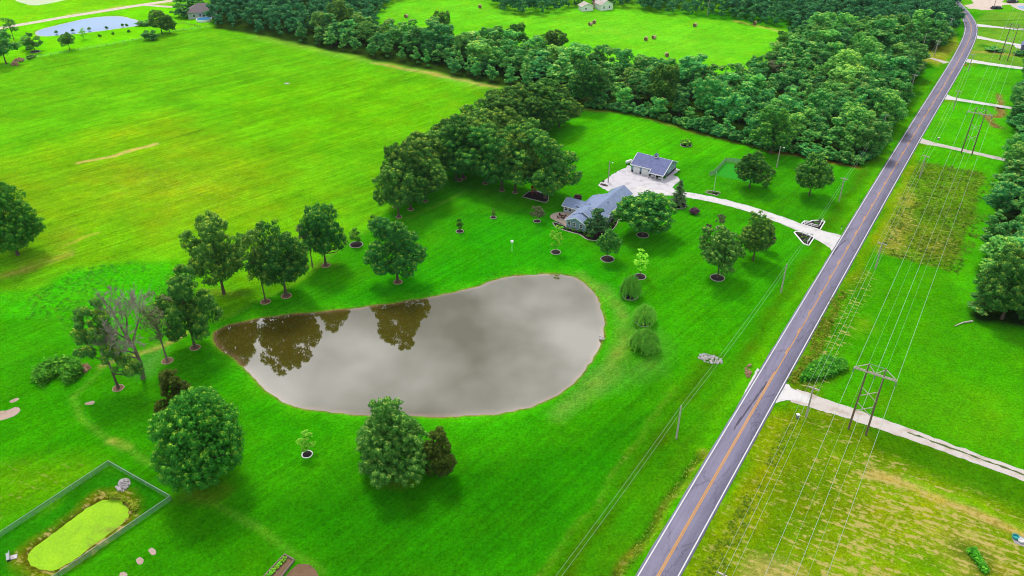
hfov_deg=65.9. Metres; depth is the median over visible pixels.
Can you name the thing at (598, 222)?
evergreen tree
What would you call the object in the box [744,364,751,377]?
culvert stones
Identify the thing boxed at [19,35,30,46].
tree
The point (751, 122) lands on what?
woodland tree
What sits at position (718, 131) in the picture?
woodland bush
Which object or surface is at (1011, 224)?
woodland tree
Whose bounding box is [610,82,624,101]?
woodland tree
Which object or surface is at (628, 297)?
mulch bed
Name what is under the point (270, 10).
woodland
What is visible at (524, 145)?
oak tree
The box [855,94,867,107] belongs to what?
woodland tree
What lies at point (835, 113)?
woodland tree
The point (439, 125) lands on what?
oak tree
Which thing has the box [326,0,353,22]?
tree
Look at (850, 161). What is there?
woodland bush
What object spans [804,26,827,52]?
woodland tree
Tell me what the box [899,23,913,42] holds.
woodland tree
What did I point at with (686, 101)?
woodland tree
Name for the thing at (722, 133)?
woodland bush
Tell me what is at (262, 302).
mulch bed
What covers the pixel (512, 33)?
woodland tree
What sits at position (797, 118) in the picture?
woodland tree
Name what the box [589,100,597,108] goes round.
woodland bush
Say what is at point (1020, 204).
woodland tree
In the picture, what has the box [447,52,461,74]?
woodland tree
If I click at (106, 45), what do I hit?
field fence
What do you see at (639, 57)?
woodland tree
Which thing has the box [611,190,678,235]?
tree
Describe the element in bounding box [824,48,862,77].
woodland tree
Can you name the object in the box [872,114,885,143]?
woodland tree
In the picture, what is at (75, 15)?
county lane
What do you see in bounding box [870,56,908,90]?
woodland tree
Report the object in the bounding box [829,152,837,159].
woodland bush
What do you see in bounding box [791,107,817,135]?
woodland tree
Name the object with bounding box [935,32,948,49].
woodland tree
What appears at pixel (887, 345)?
power wire
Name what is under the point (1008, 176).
woodland tree
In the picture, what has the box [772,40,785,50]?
woodland tree
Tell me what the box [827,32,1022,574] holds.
power wire
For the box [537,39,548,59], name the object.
woodland tree
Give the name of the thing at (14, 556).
stone slab
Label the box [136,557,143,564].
bare patch
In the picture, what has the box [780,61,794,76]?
woodland tree
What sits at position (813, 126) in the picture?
woodland tree
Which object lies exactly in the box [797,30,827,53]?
woodland tree
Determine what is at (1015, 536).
hoop
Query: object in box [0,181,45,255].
tree
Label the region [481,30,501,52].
woodland tree
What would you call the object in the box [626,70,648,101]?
woodland tree
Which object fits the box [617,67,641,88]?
woodland tree
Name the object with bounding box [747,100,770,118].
woodland tree
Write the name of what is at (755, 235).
tree
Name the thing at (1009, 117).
bush
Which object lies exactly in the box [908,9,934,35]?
woodland tree
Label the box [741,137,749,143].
woodland bush
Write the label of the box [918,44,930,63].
woodland tree
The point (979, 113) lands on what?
pylon
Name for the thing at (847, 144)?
woodland tree
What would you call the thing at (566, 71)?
woodland tree
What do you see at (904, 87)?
woodland tree
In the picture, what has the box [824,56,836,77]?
woodland tree
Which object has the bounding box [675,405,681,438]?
utility pole
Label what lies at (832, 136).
woodland tree
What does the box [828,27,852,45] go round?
woodland tree
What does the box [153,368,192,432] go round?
cedar tree
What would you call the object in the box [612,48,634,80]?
woodland tree
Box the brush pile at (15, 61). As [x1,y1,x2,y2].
[11,57,24,65]
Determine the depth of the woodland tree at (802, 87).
347.10 m
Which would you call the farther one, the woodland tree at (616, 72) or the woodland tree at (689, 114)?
the woodland tree at (616, 72)
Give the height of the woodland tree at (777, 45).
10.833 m
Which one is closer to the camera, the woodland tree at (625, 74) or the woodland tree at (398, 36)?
the woodland tree at (625, 74)
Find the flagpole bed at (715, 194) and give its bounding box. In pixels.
[705,190,720,195]
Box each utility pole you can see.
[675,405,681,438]
[780,264,786,292]
[805,385,819,416]
[838,177,847,200]
[875,242,886,268]
[919,154,929,176]
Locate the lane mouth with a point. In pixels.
(788, 392)
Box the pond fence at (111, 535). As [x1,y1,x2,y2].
[1,461,171,575]
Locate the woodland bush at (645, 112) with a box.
[641,109,649,115]
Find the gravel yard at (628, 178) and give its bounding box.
[598,165,679,196]
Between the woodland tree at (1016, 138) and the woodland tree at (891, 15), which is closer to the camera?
the woodland tree at (1016, 138)
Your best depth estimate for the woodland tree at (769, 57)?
381.35 m
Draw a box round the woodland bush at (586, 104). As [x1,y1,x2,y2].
[583,99,591,106]
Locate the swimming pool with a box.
[196,17,211,21]
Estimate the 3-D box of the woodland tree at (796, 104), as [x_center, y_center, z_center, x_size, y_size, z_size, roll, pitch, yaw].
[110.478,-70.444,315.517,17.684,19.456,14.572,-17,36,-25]
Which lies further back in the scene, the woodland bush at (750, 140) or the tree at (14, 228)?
the woodland bush at (750, 140)
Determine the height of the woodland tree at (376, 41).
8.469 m
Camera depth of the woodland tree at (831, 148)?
298.05 m
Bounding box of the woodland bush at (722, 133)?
[720,127,732,136]
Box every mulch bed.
[112,384,124,391]
[161,357,173,364]
[190,344,200,350]
[260,299,270,304]
[281,293,291,298]
[301,450,312,457]
[321,263,329,267]
[349,241,362,247]
[393,279,402,284]
[550,249,560,254]
[600,255,613,262]
[623,293,637,300]
[635,273,645,279]
[636,232,648,237]
[669,203,686,208]
[710,274,724,281]
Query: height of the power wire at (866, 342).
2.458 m
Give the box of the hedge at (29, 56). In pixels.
[26,54,35,58]
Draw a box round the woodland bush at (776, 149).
[773,142,783,150]
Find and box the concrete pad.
[1012,536,1023,546]
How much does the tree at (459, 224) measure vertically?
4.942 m
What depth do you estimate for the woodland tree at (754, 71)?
368.05 m
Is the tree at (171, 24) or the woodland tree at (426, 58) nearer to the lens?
the woodland tree at (426, 58)
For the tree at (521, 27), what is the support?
on the ground at (118, 150)
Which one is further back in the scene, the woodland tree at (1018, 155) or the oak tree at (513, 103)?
the oak tree at (513, 103)
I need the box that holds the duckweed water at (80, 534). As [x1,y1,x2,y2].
[27,498,128,570]
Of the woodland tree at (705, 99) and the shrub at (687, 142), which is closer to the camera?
the shrub at (687, 142)
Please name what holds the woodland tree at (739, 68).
on the ground at (118, 150)
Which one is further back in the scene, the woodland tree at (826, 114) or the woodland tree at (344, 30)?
the woodland tree at (344, 30)
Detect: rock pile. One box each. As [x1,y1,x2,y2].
[82,363,91,372]
[115,478,130,491]
[698,353,722,363]
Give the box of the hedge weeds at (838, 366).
[799,354,848,382]
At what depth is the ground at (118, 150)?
212.82 m
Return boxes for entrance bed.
[794,231,814,245]
[801,220,824,229]
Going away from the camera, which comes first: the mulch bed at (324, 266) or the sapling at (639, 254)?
the sapling at (639, 254)
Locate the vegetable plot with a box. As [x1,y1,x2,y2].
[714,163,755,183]
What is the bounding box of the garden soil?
[286,564,317,575]
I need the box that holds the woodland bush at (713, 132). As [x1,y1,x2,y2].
[709,123,722,134]
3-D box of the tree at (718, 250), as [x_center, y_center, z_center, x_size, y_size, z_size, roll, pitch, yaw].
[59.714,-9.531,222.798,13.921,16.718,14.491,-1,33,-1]
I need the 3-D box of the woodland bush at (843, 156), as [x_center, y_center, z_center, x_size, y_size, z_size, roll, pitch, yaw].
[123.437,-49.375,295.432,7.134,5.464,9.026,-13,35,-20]
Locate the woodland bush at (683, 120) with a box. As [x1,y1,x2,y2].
[676,116,689,126]
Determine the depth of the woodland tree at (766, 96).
335.93 m
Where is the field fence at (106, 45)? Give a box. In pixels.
[0,26,205,66]
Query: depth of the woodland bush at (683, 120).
325.39 m
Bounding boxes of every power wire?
[557,25,948,573]
[563,40,940,573]
[715,59,968,575]
[723,56,972,575]
[732,69,970,575]
[765,6,1014,574]
[781,0,1021,574]
[796,15,1019,574]
[809,37,1014,571]
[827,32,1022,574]
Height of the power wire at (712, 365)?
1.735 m
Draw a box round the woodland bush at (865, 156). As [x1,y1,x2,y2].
[858,150,871,160]
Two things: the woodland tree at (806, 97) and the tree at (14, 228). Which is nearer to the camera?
the tree at (14, 228)
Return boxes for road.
[635,1,977,575]
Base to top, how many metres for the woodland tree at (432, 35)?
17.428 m
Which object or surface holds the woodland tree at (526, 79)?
on the ground at (118, 150)
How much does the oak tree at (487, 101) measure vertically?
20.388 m
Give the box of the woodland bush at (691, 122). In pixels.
[688,118,701,128]
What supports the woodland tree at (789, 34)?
on the ground at (118, 150)
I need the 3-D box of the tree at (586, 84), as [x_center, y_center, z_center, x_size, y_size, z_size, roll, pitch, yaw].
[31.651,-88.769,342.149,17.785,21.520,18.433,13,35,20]
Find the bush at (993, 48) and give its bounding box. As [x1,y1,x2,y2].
[985,45,1003,51]
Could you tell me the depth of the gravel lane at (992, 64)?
399.59 m
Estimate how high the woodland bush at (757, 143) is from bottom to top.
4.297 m
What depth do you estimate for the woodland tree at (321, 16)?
433.22 m
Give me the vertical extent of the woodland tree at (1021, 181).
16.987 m
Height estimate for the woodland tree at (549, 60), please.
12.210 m
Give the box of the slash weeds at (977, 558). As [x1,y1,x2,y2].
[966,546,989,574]
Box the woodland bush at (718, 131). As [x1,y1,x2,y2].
[711,125,720,136]
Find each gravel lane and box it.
[791,389,1023,480]
[919,138,1004,160]
[929,58,947,62]
[945,94,1015,109]
[966,59,1022,68]
[977,24,1021,29]
[977,35,1020,45]
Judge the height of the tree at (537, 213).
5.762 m
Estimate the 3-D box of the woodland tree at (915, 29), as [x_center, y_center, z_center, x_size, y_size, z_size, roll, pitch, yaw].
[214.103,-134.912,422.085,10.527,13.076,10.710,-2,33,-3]
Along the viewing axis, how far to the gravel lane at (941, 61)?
405.36 m
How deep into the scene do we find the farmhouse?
494.26 m
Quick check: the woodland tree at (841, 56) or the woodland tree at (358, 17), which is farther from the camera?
the woodland tree at (358, 17)
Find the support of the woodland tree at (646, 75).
on the ground at (118, 150)
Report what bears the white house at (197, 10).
on the ground at (118, 150)
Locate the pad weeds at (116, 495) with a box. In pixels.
[105,491,138,510]
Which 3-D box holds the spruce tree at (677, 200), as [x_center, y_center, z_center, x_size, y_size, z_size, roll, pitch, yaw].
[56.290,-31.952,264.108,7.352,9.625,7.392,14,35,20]
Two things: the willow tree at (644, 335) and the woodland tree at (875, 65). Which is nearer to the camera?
the willow tree at (644, 335)
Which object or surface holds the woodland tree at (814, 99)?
on the ground at (118, 150)
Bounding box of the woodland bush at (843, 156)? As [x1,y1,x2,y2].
[833,150,854,163]
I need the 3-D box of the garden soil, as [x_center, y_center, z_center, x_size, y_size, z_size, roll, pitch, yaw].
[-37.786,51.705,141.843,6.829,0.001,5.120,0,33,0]
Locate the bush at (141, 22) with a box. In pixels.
[134,20,151,25]
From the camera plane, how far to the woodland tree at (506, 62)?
379.16 m
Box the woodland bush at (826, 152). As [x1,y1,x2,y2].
[816,146,830,157]
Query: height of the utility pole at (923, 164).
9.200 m
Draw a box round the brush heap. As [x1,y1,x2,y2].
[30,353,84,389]
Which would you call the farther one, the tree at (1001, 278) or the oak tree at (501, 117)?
the oak tree at (501, 117)
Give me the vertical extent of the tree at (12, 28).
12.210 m
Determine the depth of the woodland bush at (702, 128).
319.58 m
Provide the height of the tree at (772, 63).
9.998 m
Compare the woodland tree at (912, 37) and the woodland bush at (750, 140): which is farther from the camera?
the woodland tree at (912, 37)
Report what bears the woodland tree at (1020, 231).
on the ground at (118, 150)
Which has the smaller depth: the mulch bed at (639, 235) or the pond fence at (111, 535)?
the pond fence at (111, 535)
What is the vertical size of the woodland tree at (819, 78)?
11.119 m
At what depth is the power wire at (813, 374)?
175.24 m
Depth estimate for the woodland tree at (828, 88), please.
343.24 m
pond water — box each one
[35,16,137,35]
[213,274,604,416]
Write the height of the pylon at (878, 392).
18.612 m
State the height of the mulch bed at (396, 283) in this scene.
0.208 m
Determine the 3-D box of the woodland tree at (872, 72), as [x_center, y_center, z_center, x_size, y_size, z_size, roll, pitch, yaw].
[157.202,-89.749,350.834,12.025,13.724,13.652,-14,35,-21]
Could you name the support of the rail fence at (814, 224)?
on the entrance bed at (820, 226)
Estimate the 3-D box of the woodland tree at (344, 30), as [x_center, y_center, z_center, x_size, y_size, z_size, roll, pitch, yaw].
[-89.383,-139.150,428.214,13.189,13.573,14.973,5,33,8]
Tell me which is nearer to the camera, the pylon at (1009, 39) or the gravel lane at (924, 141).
the gravel lane at (924, 141)
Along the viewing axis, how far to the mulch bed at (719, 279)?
227.00 m
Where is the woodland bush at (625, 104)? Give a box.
[620,99,635,112]
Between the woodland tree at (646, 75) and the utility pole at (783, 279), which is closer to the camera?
the utility pole at (783, 279)
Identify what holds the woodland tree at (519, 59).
on the ground at (118, 150)
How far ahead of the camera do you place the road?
192.33 m
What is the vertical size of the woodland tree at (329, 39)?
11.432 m
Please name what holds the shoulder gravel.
on the ground at (118, 150)
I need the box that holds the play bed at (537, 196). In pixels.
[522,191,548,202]
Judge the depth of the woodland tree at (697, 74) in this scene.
353.08 m
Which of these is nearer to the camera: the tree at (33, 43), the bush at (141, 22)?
the tree at (33, 43)
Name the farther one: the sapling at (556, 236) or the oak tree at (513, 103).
the oak tree at (513, 103)
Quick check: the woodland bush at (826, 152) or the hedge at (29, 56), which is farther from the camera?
the hedge at (29, 56)
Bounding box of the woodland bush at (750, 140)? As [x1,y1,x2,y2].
[744,134,757,144]
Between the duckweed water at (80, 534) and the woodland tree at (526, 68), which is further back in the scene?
the woodland tree at (526, 68)
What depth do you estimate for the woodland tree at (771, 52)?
389.26 m
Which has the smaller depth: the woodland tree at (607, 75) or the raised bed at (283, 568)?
the raised bed at (283, 568)
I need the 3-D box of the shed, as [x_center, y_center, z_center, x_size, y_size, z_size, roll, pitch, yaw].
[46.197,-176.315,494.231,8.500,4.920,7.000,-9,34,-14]
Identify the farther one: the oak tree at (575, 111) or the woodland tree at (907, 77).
the woodland tree at (907, 77)
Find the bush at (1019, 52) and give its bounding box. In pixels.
[1012,50,1023,55]
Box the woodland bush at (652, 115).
[649,112,658,117]
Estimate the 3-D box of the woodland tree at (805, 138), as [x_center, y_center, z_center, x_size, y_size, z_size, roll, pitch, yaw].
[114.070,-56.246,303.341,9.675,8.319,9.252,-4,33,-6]
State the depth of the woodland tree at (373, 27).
431.15 m
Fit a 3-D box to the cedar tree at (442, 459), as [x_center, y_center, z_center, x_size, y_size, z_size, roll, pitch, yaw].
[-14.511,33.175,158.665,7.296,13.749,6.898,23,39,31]
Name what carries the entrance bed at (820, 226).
on the ground at (118, 150)
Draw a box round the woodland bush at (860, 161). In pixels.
[853,155,864,164]
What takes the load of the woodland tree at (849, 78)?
on the ground at (118, 150)
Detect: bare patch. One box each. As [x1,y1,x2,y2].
[0,407,19,419]
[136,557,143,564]
[148,548,155,554]
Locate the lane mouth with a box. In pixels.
[776,384,809,402]
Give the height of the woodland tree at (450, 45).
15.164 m
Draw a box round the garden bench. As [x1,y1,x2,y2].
[6,550,10,561]
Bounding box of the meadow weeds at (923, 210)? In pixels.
[881,160,994,274]
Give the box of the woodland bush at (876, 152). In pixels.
[867,143,882,156]
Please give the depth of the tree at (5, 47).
394.46 m
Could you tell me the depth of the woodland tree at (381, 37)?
411.79 m
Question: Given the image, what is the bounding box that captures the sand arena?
[16,0,62,4]
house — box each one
[186,3,217,18]
[561,185,632,231]
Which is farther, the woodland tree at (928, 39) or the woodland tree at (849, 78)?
the woodland tree at (928, 39)
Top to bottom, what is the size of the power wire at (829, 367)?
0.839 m
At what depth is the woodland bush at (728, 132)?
313.77 m
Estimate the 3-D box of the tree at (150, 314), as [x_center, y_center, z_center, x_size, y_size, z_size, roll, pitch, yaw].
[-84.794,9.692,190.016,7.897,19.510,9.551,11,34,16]
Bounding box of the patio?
[550,212,570,225]
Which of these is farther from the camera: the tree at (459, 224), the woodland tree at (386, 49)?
the woodland tree at (386, 49)
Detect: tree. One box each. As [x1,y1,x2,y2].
[0,17,18,39]
[0,28,20,63]
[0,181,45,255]
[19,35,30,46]
[22,32,42,51]
[57,32,74,49]
[70,297,145,388]
[78,28,86,36]
[86,284,152,379]
[137,291,171,360]
[146,385,245,494]
[147,9,169,33]
[153,264,223,347]
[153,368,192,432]
[161,15,176,33]
[169,2,182,15]
[172,0,185,2]
[176,3,191,17]
[178,209,248,294]
[185,0,199,7]
[237,221,273,301]
[244,218,309,296]
[294,22,306,41]
[294,225,316,266]
[297,202,348,265]
[309,11,326,33]
[313,27,324,45]
[314,13,343,39]
[323,26,337,46]
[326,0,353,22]
[330,19,342,43]
[337,19,358,43]
[338,35,345,50]
[344,32,350,45]
[348,12,368,34]
[348,31,361,50]
[349,227,360,244]
[355,21,375,43]
[355,396,433,489]
[358,16,380,39]
[362,216,427,282]
[367,36,379,57]
[370,32,378,45]
[371,162,418,216]
[374,32,394,48]
[378,18,398,32]
[379,139,428,203]
[381,39,392,56]
[386,19,395,45]
[388,21,417,47]
[392,131,442,164]
[392,154,427,209]
[396,43,405,57]
[402,19,424,53]
[408,146,447,200]
[410,46,420,63]
[417,20,453,50]
[420,40,433,54]
[420,49,430,65]
[421,425,457,476]
[422,16,446,49]
[422,125,454,169]
[430,44,449,62]
[430,117,473,147]
[432,10,450,31]
[432,129,474,180]
[440,113,480,177]
[441,40,451,52]
[443,49,451,62]
[446,24,455,49]
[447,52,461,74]
[450,31,473,57]
[454,50,464,68]
[456,219,463,228]
[458,104,485,120]
[459,122,497,183]
[460,31,487,54]
[463,58,473,74]
[465,40,484,60]
[466,94,515,119]
[466,108,503,130]
[467,40,494,70]
[470,57,480,78]
[473,124,522,190]
[479,25,504,46]
[479,54,489,74]
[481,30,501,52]
[484,85,531,121]
[485,59,498,80]
[485,106,527,131]
[487,129,540,192]
[490,46,505,71]
[498,56,518,72]
[500,39,513,53]
[500,82,554,116]
[500,97,540,124]
[501,29,521,47]
[503,39,517,65]
[504,64,519,85]
[504,66,513,78]
[506,22,528,42]
[509,128,582,198]
[511,48,530,71]
[513,35,544,63]
[520,57,534,76]
[520,117,539,151]
[521,49,537,71]
[521,91,557,133]
[522,72,533,86]
[523,49,552,77]
[530,206,544,217]
[532,77,572,129]
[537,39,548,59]
[540,29,568,45]
[543,51,553,63]
[543,84,583,126]
[546,52,575,87]
[547,44,566,63]
[554,42,593,70]
[565,58,606,100]
[581,51,597,62]
[583,208,609,235]
[588,44,617,69]
[592,89,609,102]
[594,65,610,88]
[596,228,622,258]
[604,61,618,85]
[610,62,621,76]
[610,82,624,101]
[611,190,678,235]
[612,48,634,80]
[615,87,633,102]
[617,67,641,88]
[618,274,642,299]
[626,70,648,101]
[628,327,660,355]
[631,303,657,327]
[632,54,644,70]
[635,56,653,76]
[638,79,652,95]
[641,61,667,80]
[644,56,659,65]
[644,101,652,111]
[645,63,679,100]
[650,97,668,116]
[658,58,676,67]
[669,180,688,209]
[671,93,687,116]
[672,69,687,87]
[672,90,689,104]
[674,53,707,81]
[676,84,690,97]
[679,69,701,96]
[685,106,698,119]
[691,74,731,114]
[694,63,721,83]
[698,109,716,126]
[698,225,745,277]
[708,72,754,96]
[709,74,725,112]
[713,92,746,126]
[716,63,746,97]
[716,118,735,136]
[734,151,772,188]
[738,209,775,260]
[739,95,752,120]
[740,69,751,81]
[742,116,761,134]
[744,73,766,95]
[744,87,757,109]
[745,55,762,68]
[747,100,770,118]
[748,58,756,73]
[749,62,760,76]
[749,105,796,153]
[751,62,769,86]
[755,87,775,102]
[756,104,778,128]
[757,61,771,73]
[761,51,776,65]
[761,77,777,94]
[765,51,783,72]
[767,41,784,55]
[767,87,804,124]
[769,59,786,71]
[769,73,783,85]
[770,98,789,104]
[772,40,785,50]
[774,56,790,73]
[774,73,796,93]
[775,94,803,111]
[776,32,789,46]
[776,35,810,61]
[778,85,801,99]
[779,112,806,142]
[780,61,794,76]
[785,33,796,43]
[786,69,807,85]
[787,28,801,38]
[789,57,804,70]
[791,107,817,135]
[793,74,811,97]
[794,41,820,70]
[794,152,834,195]
[796,53,814,79]
[796,129,821,148]
[797,21,806,34]
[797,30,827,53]
[798,83,811,108]
[801,76,816,91]
[802,14,831,36]
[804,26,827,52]
[804,103,816,119]
[806,11,829,29]
[806,114,829,142]
[807,88,833,112]
[808,82,826,105]
[810,51,828,69]
[811,41,835,63]
[811,100,832,128]
[812,64,825,82]
[812,71,825,88]
[813,82,834,100]
[814,67,829,80]
[816,29,840,50]
[818,11,836,26]
[820,41,843,58]
[821,117,848,147]
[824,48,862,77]
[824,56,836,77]
[824,83,853,110]
[824,141,836,152]
[825,64,869,93]
[826,69,843,81]
[827,99,842,123]
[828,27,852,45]
[830,27,852,51]
[831,12,858,38]
[833,106,876,147]
[836,48,852,62]
[837,96,856,111]
[838,101,861,120]
[839,106,863,126]
[839,133,861,154]
[848,31,866,48]
[848,75,887,99]
[850,21,871,35]
[850,116,892,152]
[853,42,865,50]
[853,70,879,88]
[853,86,888,110]
[854,16,874,32]
[854,36,881,63]
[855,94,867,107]
[859,52,886,79]
[860,18,905,48]
[860,48,886,73]
[866,19,895,31]
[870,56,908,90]
[871,43,886,66]
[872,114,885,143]
[873,89,900,119]
[873,89,908,125]
[874,14,888,28]
[877,77,896,88]
[880,31,902,48]
[880,54,919,89]
[883,33,906,53]
[888,13,913,35]
[889,14,912,31]
[889,78,915,99]
[893,42,910,66]
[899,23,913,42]
[901,76,911,90]
[902,41,928,71]
[906,32,920,48]
[907,23,923,40]
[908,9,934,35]
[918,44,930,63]
[919,28,934,44]
[926,12,953,41]
[931,15,950,45]
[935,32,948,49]
[945,26,956,39]
[966,282,1007,315]
[973,261,1003,294]
[976,243,1023,319]
[979,219,1019,247]
[979,235,1023,271]
[982,180,1023,215]
[982,209,1006,236]
[989,173,1018,201]
[991,159,1023,186]
[994,236,1023,258]
[1001,133,1023,156]
[1001,141,1023,170]
[1003,285,1023,322]
[1005,108,1023,131]
[1009,86,1023,104]
[1009,103,1023,118]
[1012,93,1023,111]
[1013,189,1023,214]
[1014,126,1023,138]
[1014,170,1023,196]
[1014,222,1023,246]
[1015,209,1023,224]
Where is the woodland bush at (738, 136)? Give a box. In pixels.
[729,130,747,142]
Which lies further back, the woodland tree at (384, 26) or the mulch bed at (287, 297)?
the woodland tree at (384, 26)
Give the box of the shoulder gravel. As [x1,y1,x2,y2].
[742,368,758,396]
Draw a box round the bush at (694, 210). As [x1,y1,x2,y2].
[689,207,699,214]
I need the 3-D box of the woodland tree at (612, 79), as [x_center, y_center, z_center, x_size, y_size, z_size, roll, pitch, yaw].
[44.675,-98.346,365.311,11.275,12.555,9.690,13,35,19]
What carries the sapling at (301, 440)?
on the ground at (118, 150)
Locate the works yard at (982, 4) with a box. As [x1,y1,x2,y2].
[965,0,1023,9]
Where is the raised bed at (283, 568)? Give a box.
[263,553,294,575]
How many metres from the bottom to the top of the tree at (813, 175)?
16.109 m
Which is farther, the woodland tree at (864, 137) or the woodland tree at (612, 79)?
the woodland tree at (612, 79)
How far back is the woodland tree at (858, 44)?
393.83 m
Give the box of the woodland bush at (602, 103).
[595,99,606,108]
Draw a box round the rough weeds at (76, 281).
[13,261,174,347]
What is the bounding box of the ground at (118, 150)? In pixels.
[0,0,1023,575]
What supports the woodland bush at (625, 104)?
on the ground at (118, 150)
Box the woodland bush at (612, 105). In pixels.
[609,102,620,110]
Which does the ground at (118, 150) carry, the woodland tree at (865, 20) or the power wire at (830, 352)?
the woodland tree at (865, 20)
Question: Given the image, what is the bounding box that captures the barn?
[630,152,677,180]
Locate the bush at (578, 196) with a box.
[574,194,581,199]
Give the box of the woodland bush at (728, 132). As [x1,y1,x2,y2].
[724,129,736,140]
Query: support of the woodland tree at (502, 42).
on the ground at (118, 150)
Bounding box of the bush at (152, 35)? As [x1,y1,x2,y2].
[141,30,160,40]
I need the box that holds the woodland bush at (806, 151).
[797,142,817,157]
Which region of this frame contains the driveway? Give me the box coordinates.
[633,185,840,249]
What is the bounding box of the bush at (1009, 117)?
[1005,115,1017,125]
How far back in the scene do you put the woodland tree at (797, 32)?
420.19 m
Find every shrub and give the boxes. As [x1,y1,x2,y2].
[680,138,691,145]
[761,181,768,186]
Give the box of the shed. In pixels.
[578,1,592,11]
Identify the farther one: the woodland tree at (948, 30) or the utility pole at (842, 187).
the woodland tree at (948, 30)
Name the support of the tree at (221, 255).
on the ground at (118, 150)
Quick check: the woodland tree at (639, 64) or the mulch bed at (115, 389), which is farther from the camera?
the woodland tree at (639, 64)
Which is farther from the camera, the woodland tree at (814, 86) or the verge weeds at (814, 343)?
the woodland tree at (814, 86)
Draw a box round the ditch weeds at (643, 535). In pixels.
[616,450,704,574]
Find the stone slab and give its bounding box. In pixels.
[10,554,17,559]
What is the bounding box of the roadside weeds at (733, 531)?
[696,424,796,575]
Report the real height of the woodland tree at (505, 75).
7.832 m
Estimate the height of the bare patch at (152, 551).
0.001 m
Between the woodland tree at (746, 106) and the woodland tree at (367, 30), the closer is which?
the woodland tree at (746, 106)
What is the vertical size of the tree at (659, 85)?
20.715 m
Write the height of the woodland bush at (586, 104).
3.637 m
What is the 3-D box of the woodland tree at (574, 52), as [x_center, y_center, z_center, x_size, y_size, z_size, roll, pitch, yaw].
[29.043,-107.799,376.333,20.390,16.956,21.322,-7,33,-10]
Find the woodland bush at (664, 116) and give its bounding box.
[659,113,671,120]
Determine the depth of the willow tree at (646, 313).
205.49 m
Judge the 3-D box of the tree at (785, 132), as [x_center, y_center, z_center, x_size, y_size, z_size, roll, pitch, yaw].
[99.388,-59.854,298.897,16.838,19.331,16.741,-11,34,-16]
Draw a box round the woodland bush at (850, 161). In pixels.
[847,157,854,164]
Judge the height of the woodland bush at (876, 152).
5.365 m
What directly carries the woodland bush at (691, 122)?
on the ground at (118, 150)
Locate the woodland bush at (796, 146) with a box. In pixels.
[792,142,804,153]
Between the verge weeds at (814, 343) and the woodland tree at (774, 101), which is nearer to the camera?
the verge weeds at (814, 343)
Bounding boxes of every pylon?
[847,363,897,435]
[961,107,992,155]
[999,23,1023,60]
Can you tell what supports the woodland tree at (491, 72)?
on the ground at (118, 150)
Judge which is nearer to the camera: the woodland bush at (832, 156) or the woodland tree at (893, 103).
the woodland bush at (832, 156)
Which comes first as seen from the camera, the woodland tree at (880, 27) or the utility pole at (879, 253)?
the utility pole at (879, 253)
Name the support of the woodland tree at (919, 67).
on the ground at (118, 150)
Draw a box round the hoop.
[1012,533,1019,539]
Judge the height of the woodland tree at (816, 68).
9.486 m
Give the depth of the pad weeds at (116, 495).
156.38 m
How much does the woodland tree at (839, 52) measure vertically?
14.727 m
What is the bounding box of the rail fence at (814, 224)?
[804,219,822,227]
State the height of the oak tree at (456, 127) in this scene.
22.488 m
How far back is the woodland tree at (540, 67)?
368.96 m
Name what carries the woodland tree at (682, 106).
on the ground at (118, 150)
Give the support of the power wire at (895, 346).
hanging from the pylon at (878, 392)
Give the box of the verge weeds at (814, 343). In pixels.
[787,290,846,383]
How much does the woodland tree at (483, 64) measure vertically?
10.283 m
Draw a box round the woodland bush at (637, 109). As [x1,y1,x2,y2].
[633,104,644,114]
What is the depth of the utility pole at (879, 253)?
228.99 m
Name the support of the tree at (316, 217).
on the ground at (118, 150)
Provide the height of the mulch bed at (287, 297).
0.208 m
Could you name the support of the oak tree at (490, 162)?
on the ground at (118, 150)
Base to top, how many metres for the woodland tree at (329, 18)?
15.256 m
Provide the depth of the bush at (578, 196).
267.82 m
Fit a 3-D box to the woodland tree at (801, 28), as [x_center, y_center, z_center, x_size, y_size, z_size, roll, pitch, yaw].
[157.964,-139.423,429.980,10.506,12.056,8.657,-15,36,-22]
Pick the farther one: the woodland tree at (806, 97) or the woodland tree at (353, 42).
the woodland tree at (353, 42)
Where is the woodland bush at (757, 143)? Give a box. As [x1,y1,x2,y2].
[752,139,764,147]
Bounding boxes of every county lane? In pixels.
[0,0,172,28]
[145,5,171,7]
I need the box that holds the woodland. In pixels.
[202,0,965,33]
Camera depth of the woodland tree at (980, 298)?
208.64 m
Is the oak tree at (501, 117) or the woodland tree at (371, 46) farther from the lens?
the woodland tree at (371, 46)
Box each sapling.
[295,429,315,453]
[549,225,563,251]
[633,248,648,275]
[715,214,725,223]
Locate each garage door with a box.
[633,166,639,172]
[641,168,647,175]
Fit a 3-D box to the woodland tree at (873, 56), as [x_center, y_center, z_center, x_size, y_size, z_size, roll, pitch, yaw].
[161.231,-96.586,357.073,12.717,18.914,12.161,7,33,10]
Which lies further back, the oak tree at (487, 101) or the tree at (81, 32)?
the tree at (81, 32)
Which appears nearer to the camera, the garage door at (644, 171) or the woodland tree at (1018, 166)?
the woodland tree at (1018, 166)
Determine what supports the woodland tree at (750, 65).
on the ground at (118, 150)
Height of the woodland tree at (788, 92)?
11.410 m
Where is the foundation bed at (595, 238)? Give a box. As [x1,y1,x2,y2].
[552,218,617,240]
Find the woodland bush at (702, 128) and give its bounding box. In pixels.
[693,121,711,132]
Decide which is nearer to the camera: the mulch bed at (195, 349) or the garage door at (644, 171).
the mulch bed at (195, 349)
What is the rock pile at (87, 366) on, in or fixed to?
on the ground at (118, 150)
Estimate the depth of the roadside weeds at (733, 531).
151.15 m
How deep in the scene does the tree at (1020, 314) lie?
203.75 m
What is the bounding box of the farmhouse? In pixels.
[592,0,612,10]

